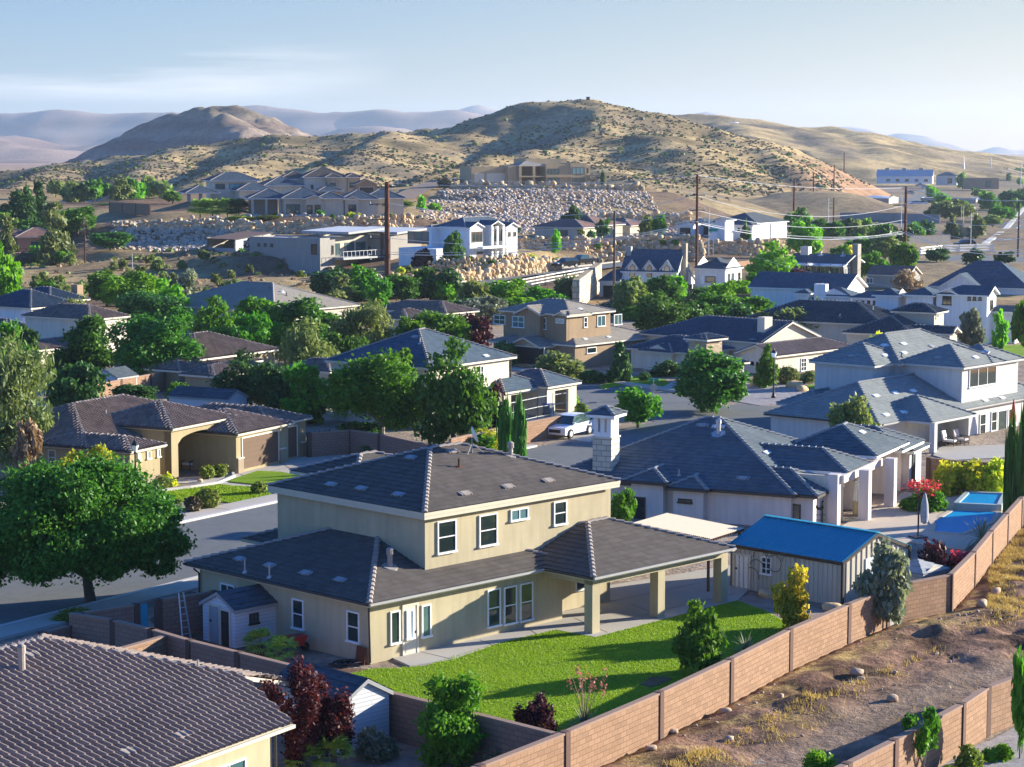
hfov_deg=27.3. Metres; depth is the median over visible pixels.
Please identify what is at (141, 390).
tree
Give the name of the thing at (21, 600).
road
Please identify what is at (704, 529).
pergola
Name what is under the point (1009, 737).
gravel bed
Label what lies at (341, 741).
fan palm
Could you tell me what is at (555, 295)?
tree
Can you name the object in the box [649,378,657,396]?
street sign
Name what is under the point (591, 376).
bush
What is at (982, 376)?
window
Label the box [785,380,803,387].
rock
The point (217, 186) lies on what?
window
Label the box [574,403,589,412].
bush
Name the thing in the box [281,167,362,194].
brown villa
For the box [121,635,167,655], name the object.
block wall
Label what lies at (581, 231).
shrub
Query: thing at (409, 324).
tree
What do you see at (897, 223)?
yard
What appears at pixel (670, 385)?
path
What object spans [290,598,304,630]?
window
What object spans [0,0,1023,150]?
sky
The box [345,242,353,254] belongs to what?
window
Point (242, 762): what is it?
window
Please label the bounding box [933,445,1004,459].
patio
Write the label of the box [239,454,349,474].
driveway
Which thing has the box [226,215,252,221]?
hedge
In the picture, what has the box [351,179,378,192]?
brown garage
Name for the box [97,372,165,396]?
block wall
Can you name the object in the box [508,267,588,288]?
rail fence
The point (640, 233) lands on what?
power line
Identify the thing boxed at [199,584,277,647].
garden shed
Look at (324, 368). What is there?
grey tile house
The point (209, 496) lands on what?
bush
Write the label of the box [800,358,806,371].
window
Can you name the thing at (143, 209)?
block wall
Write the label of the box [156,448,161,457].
window
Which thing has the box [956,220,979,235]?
sandstone wall
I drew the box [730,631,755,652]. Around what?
yucca
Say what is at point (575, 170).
window
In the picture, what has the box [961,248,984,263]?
tree
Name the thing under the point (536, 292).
tree
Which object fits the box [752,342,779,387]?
tree
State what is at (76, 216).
tree
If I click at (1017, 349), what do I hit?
lawn
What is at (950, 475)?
vine
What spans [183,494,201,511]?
bush
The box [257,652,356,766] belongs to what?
tree
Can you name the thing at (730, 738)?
stones
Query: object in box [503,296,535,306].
tree
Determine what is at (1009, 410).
window
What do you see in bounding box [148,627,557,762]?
block wall
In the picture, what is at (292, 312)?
tree
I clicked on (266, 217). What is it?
hedge
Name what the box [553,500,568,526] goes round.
window
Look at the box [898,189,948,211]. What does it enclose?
car park
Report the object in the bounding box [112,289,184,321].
tree
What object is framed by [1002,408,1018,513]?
tree
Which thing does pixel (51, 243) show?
tree
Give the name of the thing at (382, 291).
tree
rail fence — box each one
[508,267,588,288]
[919,244,992,255]
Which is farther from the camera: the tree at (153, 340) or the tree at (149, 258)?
the tree at (149, 258)
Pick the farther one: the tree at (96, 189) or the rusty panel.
the tree at (96, 189)
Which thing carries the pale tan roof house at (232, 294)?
on the ground at (814, 203)
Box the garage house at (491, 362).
[324,327,581,427]
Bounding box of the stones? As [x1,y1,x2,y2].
[682,537,1023,766]
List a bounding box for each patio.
[392,565,748,666]
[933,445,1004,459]
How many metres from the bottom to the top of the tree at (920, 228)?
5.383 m
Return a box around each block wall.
[37,612,154,646]
[76,603,140,624]
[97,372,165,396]
[109,202,150,215]
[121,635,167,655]
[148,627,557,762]
[154,590,217,635]
[306,429,434,456]
[448,416,562,446]
[471,589,889,766]
[572,263,601,303]
[736,294,750,297]
[738,260,784,265]
[822,234,949,243]
[835,676,1013,766]
[840,212,939,222]
[902,496,1023,621]
[925,457,987,488]
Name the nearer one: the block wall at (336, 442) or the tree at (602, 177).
the block wall at (336, 442)
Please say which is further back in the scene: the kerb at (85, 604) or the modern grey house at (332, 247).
the modern grey house at (332, 247)
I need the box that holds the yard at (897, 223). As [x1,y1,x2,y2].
[872,222,931,226]
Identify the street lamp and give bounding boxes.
[131,438,138,468]
[771,348,776,397]
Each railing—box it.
[497,181,578,185]
[509,391,566,420]
[615,232,684,239]
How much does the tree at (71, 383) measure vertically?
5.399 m
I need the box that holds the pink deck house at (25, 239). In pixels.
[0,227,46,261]
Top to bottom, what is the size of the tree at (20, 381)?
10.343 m
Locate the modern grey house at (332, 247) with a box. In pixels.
[249,226,426,273]
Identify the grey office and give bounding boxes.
[936,172,957,184]
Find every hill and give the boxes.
[0,99,890,218]
[64,105,310,162]
[666,114,1023,184]
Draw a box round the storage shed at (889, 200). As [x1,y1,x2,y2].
[867,195,898,203]
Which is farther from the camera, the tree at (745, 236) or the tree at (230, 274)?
the tree at (745, 236)
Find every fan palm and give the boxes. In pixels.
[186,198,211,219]
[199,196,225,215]
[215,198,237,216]
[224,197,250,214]
[242,627,278,655]
[264,634,298,661]
[283,743,325,766]
[307,732,354,766]
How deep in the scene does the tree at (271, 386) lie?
171.88 m
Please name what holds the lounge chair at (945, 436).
on the patio at (970, 452)
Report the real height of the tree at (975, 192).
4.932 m
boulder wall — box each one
[113,216,317,233]
[188,212,323,221]
[306,212,414,234]
[342,272,413,282]
[427,252,530,269]
[449,179,644,190]
[450,255,564,281]
[517,235,589,252]
[581,210,692,226]
[585,234,703,256]
[588,248,705,264]
[666,237,818,256]
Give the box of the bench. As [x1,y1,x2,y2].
[181,460,192,469]
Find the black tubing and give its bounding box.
[328,659,360,666]
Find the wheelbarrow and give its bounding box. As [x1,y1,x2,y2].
[284,633,308,653]
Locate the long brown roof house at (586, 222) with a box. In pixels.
[533,215,641,239]
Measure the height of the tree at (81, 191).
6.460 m
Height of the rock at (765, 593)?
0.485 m
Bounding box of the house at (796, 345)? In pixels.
[625,315,850,383]
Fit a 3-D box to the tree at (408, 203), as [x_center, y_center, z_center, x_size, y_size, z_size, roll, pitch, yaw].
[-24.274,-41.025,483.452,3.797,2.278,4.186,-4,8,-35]
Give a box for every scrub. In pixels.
[0,99,869,201]
[19,246,350,294]
[21,248,331,301]
[237,201,663,223]
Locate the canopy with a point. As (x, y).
(920, 569)
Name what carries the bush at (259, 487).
on the lawn at (221, 489)
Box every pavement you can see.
[0,578,197,640]
[180,493,276,518]
[509,366,675,391]
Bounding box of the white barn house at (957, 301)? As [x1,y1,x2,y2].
[872,285,1018,343]
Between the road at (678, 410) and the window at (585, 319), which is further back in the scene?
the window at (585, 319)
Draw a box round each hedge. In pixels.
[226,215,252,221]
[247,214,281,220]
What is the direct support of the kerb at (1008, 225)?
on the road at (986, 258)
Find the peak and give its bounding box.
[459,105,1023,152]
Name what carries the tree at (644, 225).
on the ground at (814, 203)
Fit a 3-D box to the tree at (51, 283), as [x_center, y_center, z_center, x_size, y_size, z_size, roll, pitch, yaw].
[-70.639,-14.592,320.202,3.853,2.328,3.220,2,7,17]
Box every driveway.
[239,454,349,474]
[397,178,462,198]
[528,412,593,441]
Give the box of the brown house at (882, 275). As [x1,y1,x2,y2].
[865,265,922,287]
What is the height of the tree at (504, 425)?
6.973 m
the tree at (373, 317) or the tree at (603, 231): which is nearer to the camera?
the tree at (373, 317)
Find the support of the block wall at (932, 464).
on the ground at (814, 203)
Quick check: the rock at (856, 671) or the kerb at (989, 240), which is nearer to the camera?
the rock at (856, 671)
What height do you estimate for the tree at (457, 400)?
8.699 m
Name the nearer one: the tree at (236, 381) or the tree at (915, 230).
the tree at (236, 381)
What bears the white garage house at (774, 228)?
on the ground at (814, 203)
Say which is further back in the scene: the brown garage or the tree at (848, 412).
the brown garage
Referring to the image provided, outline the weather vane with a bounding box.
[816,501,823,522]
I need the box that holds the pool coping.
[928,509,1001,534]
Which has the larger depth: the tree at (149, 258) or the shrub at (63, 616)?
the tree at (149, 258)
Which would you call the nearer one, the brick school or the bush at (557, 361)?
the bush at (557, 361)
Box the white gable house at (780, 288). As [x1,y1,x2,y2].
[747,271,879,307]
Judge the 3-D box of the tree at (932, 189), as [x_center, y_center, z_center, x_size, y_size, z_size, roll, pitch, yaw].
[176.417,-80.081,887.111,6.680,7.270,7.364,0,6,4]
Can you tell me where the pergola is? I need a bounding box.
[633,513,743,591]
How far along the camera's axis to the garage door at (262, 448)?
146.00 m
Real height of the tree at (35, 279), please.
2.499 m
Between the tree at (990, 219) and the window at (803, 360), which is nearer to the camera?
the window at (803, 360)
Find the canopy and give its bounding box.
[887,559,949,586]
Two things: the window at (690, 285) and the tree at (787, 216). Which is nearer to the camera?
the window at (690, 285)
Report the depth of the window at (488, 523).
96.66 m
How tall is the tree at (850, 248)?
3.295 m
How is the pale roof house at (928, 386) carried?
on the ground at (814, 203)
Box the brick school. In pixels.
[963,178,998,188]
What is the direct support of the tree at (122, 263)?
on the ground at (814, 203)
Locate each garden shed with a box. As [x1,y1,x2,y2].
[101,366,138,381]
[167,385,248,405]
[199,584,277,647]
[275,659,393,753]
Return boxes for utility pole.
[369,182,392,275]
[613,211,614,297]
[689,174,704,266]
[708,214,708,255]
[793,180,794,216]
[893,186,913,265]
[1017,201,1019,256]
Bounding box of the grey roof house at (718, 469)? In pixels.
[570,405,930,525]
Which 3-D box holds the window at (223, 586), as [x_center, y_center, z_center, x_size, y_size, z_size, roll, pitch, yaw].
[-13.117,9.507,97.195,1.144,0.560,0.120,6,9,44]
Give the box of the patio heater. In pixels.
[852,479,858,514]
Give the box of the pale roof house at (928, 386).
[763,328,1023,452]
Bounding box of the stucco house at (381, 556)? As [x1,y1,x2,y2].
[183,427,736,663]
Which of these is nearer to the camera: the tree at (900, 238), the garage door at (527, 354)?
the garage door at (527, 354)
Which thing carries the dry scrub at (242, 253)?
on the ground at (814, 203)
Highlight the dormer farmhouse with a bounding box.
[598,243,694,296]
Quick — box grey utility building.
[920,197,977,203]
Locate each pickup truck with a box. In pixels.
[574,254,598,265]
[915,201,927,203]
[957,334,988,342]
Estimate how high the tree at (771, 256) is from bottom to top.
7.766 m
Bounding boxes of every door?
[207,602,220,644]
[219,608,231,647]
[241,430,279,468]
[288,425,297,457]
[359,187,373,192]
[402,602,418,655]
[474,173,483,182]
[476,250,483,257]
[486,173,504,181]
[515,345,544,363]
[603,285,612,296]
[680,227,690,233]
[704,226,707,234]
[733,552,750,589]
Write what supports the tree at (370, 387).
on the ground at (814, 203)
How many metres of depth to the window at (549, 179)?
630.26 m
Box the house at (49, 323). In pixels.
[21,302,129,361]
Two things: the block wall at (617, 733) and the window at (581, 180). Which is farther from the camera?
the window at (581, 180)
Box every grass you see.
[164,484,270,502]
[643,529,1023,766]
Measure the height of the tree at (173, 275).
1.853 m
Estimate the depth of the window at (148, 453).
136.95 m
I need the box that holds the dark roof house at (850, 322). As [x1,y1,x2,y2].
[746,299,961,343]
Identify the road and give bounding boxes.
[0,404,777,623]
[365,262,622,299]
[577,383,770,430]
[946,211,1023,265]
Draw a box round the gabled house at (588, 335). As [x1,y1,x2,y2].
[488,298,647,367]
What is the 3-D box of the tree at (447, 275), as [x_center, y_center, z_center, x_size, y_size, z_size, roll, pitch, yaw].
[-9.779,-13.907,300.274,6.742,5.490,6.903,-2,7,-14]
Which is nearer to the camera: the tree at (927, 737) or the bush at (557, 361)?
the tree at (927, 737)
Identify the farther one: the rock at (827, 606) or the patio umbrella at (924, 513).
the patio umbrella at (924, 513)
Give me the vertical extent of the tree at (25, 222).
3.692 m
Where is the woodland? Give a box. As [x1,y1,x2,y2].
[1004,165,1023,171]
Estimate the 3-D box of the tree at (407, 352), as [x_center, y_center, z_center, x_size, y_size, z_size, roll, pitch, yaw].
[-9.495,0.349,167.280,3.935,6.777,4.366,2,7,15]
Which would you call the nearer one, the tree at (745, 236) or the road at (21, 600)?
the road at (21, 600)
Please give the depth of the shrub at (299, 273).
344.64 m
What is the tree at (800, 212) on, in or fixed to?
on the ground at (814, 203)
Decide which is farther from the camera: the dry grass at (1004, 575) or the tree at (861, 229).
the tree at (861, 229)
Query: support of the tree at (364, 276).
on the ground at (814, 203)
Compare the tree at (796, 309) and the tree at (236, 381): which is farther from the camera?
the tree at (796, 309)
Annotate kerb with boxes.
[0,576,197,626]
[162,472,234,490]
[180,500,276,523]
[462,261,620,281]
[982,228,1007,243]
[1003,208,1023,227]
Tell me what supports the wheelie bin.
on the driveway at (582, 436)
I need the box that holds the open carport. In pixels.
[204,231,273,252]
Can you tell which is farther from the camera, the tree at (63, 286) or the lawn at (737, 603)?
the tree at (63, 286)
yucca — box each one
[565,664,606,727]
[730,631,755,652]
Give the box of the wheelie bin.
[542,403,554,415]
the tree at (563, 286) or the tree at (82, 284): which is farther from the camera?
the tree at (82, 284)
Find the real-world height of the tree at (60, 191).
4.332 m
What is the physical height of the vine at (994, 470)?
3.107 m
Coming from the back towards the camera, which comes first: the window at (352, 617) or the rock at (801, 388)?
the rock at (801, 388)
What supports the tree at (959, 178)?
on the ground at (814, 203)
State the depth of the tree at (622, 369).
199.27 m
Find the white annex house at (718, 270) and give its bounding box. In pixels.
[693,256,743,291]
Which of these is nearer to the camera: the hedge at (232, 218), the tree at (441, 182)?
the hedge at (232, 218)
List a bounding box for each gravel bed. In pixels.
[150,591,365,672]
[175,502,226,512]
[337,741,476,766]
[734,383,812,405]
[738,594,825,618]
[939,727,1023,766]
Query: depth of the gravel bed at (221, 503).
131.12 m
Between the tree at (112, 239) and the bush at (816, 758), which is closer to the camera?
the bush at (816, 758)
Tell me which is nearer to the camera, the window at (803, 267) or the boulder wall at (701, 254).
the window at (803, 267)
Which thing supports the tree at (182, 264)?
on the ground at (814, 203)
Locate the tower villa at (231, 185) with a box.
[179,172,305,201]
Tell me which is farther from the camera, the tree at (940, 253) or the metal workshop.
the tree at (940, 253)
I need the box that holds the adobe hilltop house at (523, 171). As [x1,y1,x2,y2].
[460,159,606,186]
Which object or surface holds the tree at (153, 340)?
on the ground at (814, 203)
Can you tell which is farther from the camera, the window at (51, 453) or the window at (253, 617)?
the window at (51, 453)
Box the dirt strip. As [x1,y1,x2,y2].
[600,527,1023,766]
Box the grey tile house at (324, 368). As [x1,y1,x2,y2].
[283,357,332,387]
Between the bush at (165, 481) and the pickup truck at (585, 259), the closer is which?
the bush at (165, 481)
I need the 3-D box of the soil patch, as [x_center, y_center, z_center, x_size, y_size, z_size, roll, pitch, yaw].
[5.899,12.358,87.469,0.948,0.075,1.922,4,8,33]
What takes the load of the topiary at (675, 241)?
on the ground at (814, 203)
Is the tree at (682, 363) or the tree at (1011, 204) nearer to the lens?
the tree at (682, 363)
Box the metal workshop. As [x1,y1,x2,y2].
[729,514,910,604]
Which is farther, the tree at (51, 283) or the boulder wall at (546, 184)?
the boulder wall at (546, 184)
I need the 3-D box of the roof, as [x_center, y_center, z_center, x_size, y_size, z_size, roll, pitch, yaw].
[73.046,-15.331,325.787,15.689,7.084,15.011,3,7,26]
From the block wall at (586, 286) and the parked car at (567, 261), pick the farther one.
the parked car at (567, 261)
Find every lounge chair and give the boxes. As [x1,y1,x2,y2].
[941,430,957,446]
[952,429,969,444]
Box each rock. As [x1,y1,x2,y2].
[645,745,656,750]
[670,728,677,733]
[718,707,731,713]
[758,589,772,598]
[776,693,783,697]
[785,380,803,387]
[796,384,808,391]
[822,602,840,610]
[849,667,863,675]
[886,694,897,701]
[975,599,986,607]
[990,587,1000,593]
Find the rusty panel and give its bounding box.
[355,645,366,664]
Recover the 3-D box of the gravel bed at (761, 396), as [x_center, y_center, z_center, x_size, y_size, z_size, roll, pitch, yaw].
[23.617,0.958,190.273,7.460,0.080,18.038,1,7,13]
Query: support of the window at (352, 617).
in the stucco house at (381, 556)
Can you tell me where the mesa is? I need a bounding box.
[0,105,483,162]
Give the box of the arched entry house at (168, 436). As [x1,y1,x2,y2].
[0,394,312,486]
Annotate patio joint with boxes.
[566,580,710,610]
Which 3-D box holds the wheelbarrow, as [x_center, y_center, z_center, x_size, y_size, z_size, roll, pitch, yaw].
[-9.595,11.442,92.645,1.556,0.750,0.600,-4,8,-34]
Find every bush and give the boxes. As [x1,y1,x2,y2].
[152,475,172,487]
[163,471,179,486]
[174,498,181,503]
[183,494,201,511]
[194,486,220,508]
[198,464,216,478]
[212,461,228,476]
[250,479,267,493]
[353,725,402,763]
[358,445,372,452]
[483,746,503,760]
[531,349,589,379]
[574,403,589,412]
[576,369,606,383]
[638,372,651,380]
[648,359,680,376]
[776,365,800,383]
[797,370,814,383]
[801,747,838,766]
[953,744,986,766]
[980,746,999,762]
[994,743,1015,761]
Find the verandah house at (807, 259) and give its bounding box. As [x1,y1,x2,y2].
[784,244,864,276]
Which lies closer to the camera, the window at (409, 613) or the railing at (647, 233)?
the window at (409, 613)
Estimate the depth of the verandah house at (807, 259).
345.98 m
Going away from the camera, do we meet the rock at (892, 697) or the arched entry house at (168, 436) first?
the rock at (892, 697)
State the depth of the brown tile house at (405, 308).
252.39 m
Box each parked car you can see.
[243,238,249,246]
[548,412,593,437]
[551,257,580,267]
[953,239,975,244]
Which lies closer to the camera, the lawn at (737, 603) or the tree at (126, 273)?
the lawn at (737, 603)
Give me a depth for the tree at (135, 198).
557.80 m
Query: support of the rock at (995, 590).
on the dirt strip
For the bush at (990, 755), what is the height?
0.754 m
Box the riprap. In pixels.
[418,187,690,236]
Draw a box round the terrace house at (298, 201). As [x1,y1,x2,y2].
[244,187,406,216]
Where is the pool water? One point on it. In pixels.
(955, 521)
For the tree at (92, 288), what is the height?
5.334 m
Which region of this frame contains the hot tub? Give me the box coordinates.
[954,491,1002,510]
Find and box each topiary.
[595,242,601,248]
[671,238,678,244]
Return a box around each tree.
[0,189,38,222]
[0,213,19,257]
[0,240,24,295]
[0,318,35,359]
[0,330,60,473]
[0,449,197,602]
[9,418,43,471]
[12,217,18,227]
[14,323,42,373]
[15,219,31,228]
[15,251,34,265]
[16,184,41,224]
[16,225,30,230]
[27,245,42,264]
[29,201,77,265]
[29,220,47,229]
[29,274,39,286]
[33,181,46,218]
[34,279,56,287]
[37,271,48,281]
[41,360,111,406]
[44,313,118,370]
[46,179,65,197]
[53,274,65,284]
[54,206,96,235]
[54,214,79,237]
[54,249,75,264]
[54,442,117,470]
[55,282,70,290]
[57,186,66,194]
[61,187,69,200]
[62,180,83,202]
[62,253,77,265]
[63,292,86,303]
[71,181,90,202]
[73,282,86,292]
[76,218,93,262]
[83,178,104,201]
[83,269,131,305]
[87,231,136,249]
[97,183,109,197]
[97,270,160,305]
[101,305,205,374]
[105,185,112,198]
[108,178,134,200]
[108,383,158,399]
[110,260,117,270]
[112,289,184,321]
[118,258,127,267]
[121,176,139,197]
[121,266,136,280]
[123,198,149,199]
[132,182,145,197]
[134,265,147,273]
[140,182,150,195]
[141,175,156,197]
[144,254,156,263]
[149,180,172,195]
[149,258,165,273]
[149,277,190,308]
[158,191,182,203]
[159,272,168,279]
[163,381,188,400]
[167,268,198,294]
[170,272,178,280]
[176,260,187,269]
[188,295,236,332]
[197,249,211,261]
[204,326,237,337]
[205,347,264,405]
[210,273,222,284]
[225,270,235,278]
[229,309,272,343]
[233,295,279,327]
[244,264,253,273]
[247,360,297,409]
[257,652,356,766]
[260,294,342,347]
[264,320,296,354]
[269,316,343,368]
[279,359,330,424]
[308,268,350,293]
[320,347,429,433]
[325,289,346,298]
[325,298,394,346]
[326,331,369,353]
[328,273,355,300]
[335,420,380,432]
[346,263,381,301]
[347,283,366,302]
[365,276,393,306]
[376,272,422,300]
[379,347,413,427]
[388,316,426,337]
[393,308,471,340]
[404,200,414,207]
[408,334,501,444]
[410,248,433,266]
[412,669,487,766]
[413,265,441,299]
[416,195,426,208]
[420,266,462,300]
[428,202,441,210]
[429,280,458,300]
[436,177,454,188]
[443,230,465,266]
[446,298,469,304]
[454,276,489,299]
[456,312,493,346]
[458,295,508,320]
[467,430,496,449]
[481,277,528,298]
[486,379,512,428]
[494,340,518,365]
[496,390,513,451]
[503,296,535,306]
[510,390,526,455]
[519,284,555,299]
[538,293,569,298]
[550,228,561,252]
[553,274,582,301]
[560,205,581,219]
[595,218,611,237]
[596,298,617,314]
[600,170,604,184]
[606,340,632,382]
[611,275,652,312]
[611,487,637,520]
[614,385,663,427]
[617,305,640,320]
[630,291,691,330]
[636,274,683,299]
[637,215,653,236]
[651,215,667,234]
[669,599,729,671]
[670,272,687,303]
[672,344,751,413]
[679,286,701,303]
[679,349,688,378]
[683,300,713,319]
[692,290,741,315]
[699,280,739,298]
[715,301,752,316]
[734,278,750,293]
[738,295,776,313]
[740,218,751,239]
[744,240,800,274]
[745,272,756,282]
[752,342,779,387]
[754,306,818,328]
[770,563,811,629]
[771,264,779,271]
[783,213,790,225]
[786,220,823,253]
[788,217,809,232]
[790,266,805,271]
[791,206,809,219]
[802,214,812,224]
[810,218,826,233]
[823,221,841,238]
[824,392,883,426]
[825,219,845,236]
[830,245,850,254]
[839,217,854,235]
[844,233,871,255]
[848,244,851,254]
[850,219,868,235]
[850,536,913,629]
[861,217,872,231]
[861,250,881,277]
[866,225,874,235]
[866,233,900,258]
[872,223,893,235]
[876,258,890,264]
[888,241,919,265]
[889,269,923,291]
[892,231,909,242]
[901,706,940,766]
[907,227,920,235]
[909,221,925,234]
[914,219,937,234]
[923,205,948,217]
[925,185,939,196]
[925,246,950,261]
[930,199,977,218]
[931,192,951,204]
[942,214,963,238]
[955,172,966,189]
[957,307,984,345]
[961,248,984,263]
[965,213,987,238]
[970,187,981,196]
[977,192,1000,210]
[983,214,1003,226]
[988,205,1016,219]
[991,308,1009,348]
[993,251,1015,263]
[998,188,1023,206]
[1000,200,1015,211]
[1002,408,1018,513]
[1006,173,1011,180]
[1007,299,1023,346]
[1009,198,1021,212]
[1010,645,1023,758]
[1012,402,1023,501]
[1016,177,1023,184]
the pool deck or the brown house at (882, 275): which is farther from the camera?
the brown house at (882, 275)
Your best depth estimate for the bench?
145.13 m
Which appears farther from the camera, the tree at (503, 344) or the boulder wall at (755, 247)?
the boulder wall at (755, 247)
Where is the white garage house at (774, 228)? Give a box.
[675,212,788,240]
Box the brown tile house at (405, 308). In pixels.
[381,299,479,334]
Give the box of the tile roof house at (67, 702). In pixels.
[0,633,295,766]
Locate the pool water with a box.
[935,510,994,532]
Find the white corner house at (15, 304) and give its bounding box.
[0,284,90,327]
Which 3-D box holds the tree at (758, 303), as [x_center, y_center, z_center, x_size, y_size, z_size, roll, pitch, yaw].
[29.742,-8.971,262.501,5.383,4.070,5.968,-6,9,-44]
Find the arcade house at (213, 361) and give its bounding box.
[114,331,278,390]
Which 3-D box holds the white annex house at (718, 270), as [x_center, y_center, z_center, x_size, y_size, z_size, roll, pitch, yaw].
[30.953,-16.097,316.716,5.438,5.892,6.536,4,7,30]
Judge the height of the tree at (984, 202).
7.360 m
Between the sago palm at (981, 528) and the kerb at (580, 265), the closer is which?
the sago palm at (981, 528)
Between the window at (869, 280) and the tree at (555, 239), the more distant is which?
the tree at (555, 239)
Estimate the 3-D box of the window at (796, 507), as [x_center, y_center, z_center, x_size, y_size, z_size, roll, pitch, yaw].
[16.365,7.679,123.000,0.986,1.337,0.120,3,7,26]
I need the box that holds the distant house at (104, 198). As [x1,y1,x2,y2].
[86,195,118,201]
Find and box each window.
[48,449,55,465]
[137,452,141,461]
[146,450,151,459]
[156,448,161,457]
[215,184,224,188]
[219,757,246,766]
[220,582,234,590]
[229,184,242,188]
[248,612,260,625]
[286,204,299,213]
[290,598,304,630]
[307,205,312,213]
[311,244,316,254]
[315,205,320,211]
[331,245,333,254]
[335,243,340,255]
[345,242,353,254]
[345,610,360,644]
[348,205,356,211]
[356,242,365,254]
[389,610,401,645]
[405,609,415,640]
[408,231,428,243]
[421,603,432,638]
[436,519,457,554]
[472,231,482,241]
[478,512,498,547]
[480,365,483,375]
[486,587,501,628]
[493,229,501,241]
[493,315,505,324]
[503,585,518,625]
[509,507,529,522]
[511,316,524,327]
[519,581,534,622]
[543,317,546,329]
[548,169,558,173]
[548,178,558,184]
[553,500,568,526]
[555,318,564,323]
[558,230,567,235]
[572,167,584,173]
[572,178,584,184]
[574,582,583,591]
[583,317,587,327]
[586,347,596,353]
[597,315,605,326]
[613,314,622,325]
[633,496,645,518]
[677,498,692,503]
[688,284,691,293]
[705,276,715,282]
[759,556,772,575]
[793,504,800,519]
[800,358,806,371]
[802,266,810,271]
[816,267,824,271]
[821,491,843,522]
[832,267,839,272]
[865,557,872,573]
[866,278,873,283]
[911,454,915,481]
[942,296,951,305]
[968,365,996,388]
[979,413,985,433]
[985,181,990,186]
[990,300,993,310]
[990,411,997,431]
[997,409,1006,429]
[1007,408,1011,426]
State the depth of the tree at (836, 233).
461.98 m
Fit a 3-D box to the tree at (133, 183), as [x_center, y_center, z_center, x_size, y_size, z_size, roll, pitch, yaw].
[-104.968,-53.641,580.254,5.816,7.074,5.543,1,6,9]
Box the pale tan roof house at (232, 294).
[182,281,359,329]
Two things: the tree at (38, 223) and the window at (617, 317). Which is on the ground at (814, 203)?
the tree at (38, 223)
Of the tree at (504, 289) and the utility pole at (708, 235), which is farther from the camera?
the utility pole at (708, 235)
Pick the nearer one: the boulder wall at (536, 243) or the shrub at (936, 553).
the shrub at (936, 553)
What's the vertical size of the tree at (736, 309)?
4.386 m
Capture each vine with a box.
[931,459,966,496]
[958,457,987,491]
[981,456,1004,491]
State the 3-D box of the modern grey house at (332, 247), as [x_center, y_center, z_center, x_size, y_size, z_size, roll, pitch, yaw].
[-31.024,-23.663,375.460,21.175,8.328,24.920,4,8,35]
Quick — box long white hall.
[876,168,933,183]
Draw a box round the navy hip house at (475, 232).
[399,216,519,265]
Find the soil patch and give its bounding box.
[641,676,671,686]
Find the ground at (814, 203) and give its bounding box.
[0,153,1023,766]
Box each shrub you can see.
[49,606,89,622]
[294,270,306,276]
[315,210,324,214]
[340,268,349,273]
[345,212,355,217]
[395,266,405,273]
[404,264,413,272]
[435,256,446,265]
[458,427,497,449]
[512,690,558,731]
[577,229,584,234]
[586,230,595,238]
[897,498,911,509]
[899,477,949,511]
[917,537,955,572]
[945,549,969,566]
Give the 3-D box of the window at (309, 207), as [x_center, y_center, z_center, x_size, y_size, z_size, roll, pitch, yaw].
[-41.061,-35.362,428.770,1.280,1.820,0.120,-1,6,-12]
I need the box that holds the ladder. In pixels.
[178,592,191,637]
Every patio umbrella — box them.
[908,492,928,538]
[1010,399,1016,421]
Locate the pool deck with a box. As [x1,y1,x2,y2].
[842,492,1002,549]
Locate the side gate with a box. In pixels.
[140,603,147,626]
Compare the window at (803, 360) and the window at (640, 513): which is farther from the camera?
the window at (803, 360)
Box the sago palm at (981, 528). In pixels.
[956,517,989,548]
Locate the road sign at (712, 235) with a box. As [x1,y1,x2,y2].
[709,229,717,239]
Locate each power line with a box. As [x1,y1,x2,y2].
[389,175,1023,200]
[390,196,1022,225]
[391,211,1019,239]
[391,223,1019,250]
[391,223,1023,255]
[392,222,1017,252]
[698,235,910,288]
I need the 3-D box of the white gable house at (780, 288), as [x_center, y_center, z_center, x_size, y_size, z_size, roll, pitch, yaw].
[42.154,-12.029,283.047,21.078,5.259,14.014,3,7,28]
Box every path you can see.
[176,473,271,493]
[659,380,676,390]
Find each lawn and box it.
[174,485,265,501]
[227,471,298,483]
[351,600,786,731]
[598,376,673,388]
[807,384,814,388]
[999,345,1023,355]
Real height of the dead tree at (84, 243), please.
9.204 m
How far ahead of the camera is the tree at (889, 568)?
95.99 m
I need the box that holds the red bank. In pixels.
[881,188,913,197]
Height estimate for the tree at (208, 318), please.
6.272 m
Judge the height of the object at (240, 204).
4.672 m
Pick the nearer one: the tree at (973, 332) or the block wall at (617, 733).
the block wall at (617, 733)
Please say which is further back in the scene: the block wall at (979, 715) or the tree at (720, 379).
the tree at (720, 379)
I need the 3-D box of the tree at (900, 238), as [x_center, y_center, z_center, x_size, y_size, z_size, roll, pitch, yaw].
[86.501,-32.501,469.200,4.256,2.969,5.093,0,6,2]
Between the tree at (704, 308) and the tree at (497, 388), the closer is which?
the tree at (497, 388)
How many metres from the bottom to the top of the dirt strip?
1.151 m
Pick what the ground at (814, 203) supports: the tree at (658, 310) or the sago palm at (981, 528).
the tree at (658, 310)
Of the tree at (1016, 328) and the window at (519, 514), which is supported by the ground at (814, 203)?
the tree at (1016, 328)
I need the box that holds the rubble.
[110,213,261,251]
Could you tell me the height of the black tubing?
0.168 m
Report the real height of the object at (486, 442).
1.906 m
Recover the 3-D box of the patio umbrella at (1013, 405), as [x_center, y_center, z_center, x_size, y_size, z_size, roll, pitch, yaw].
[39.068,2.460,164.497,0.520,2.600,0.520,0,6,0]

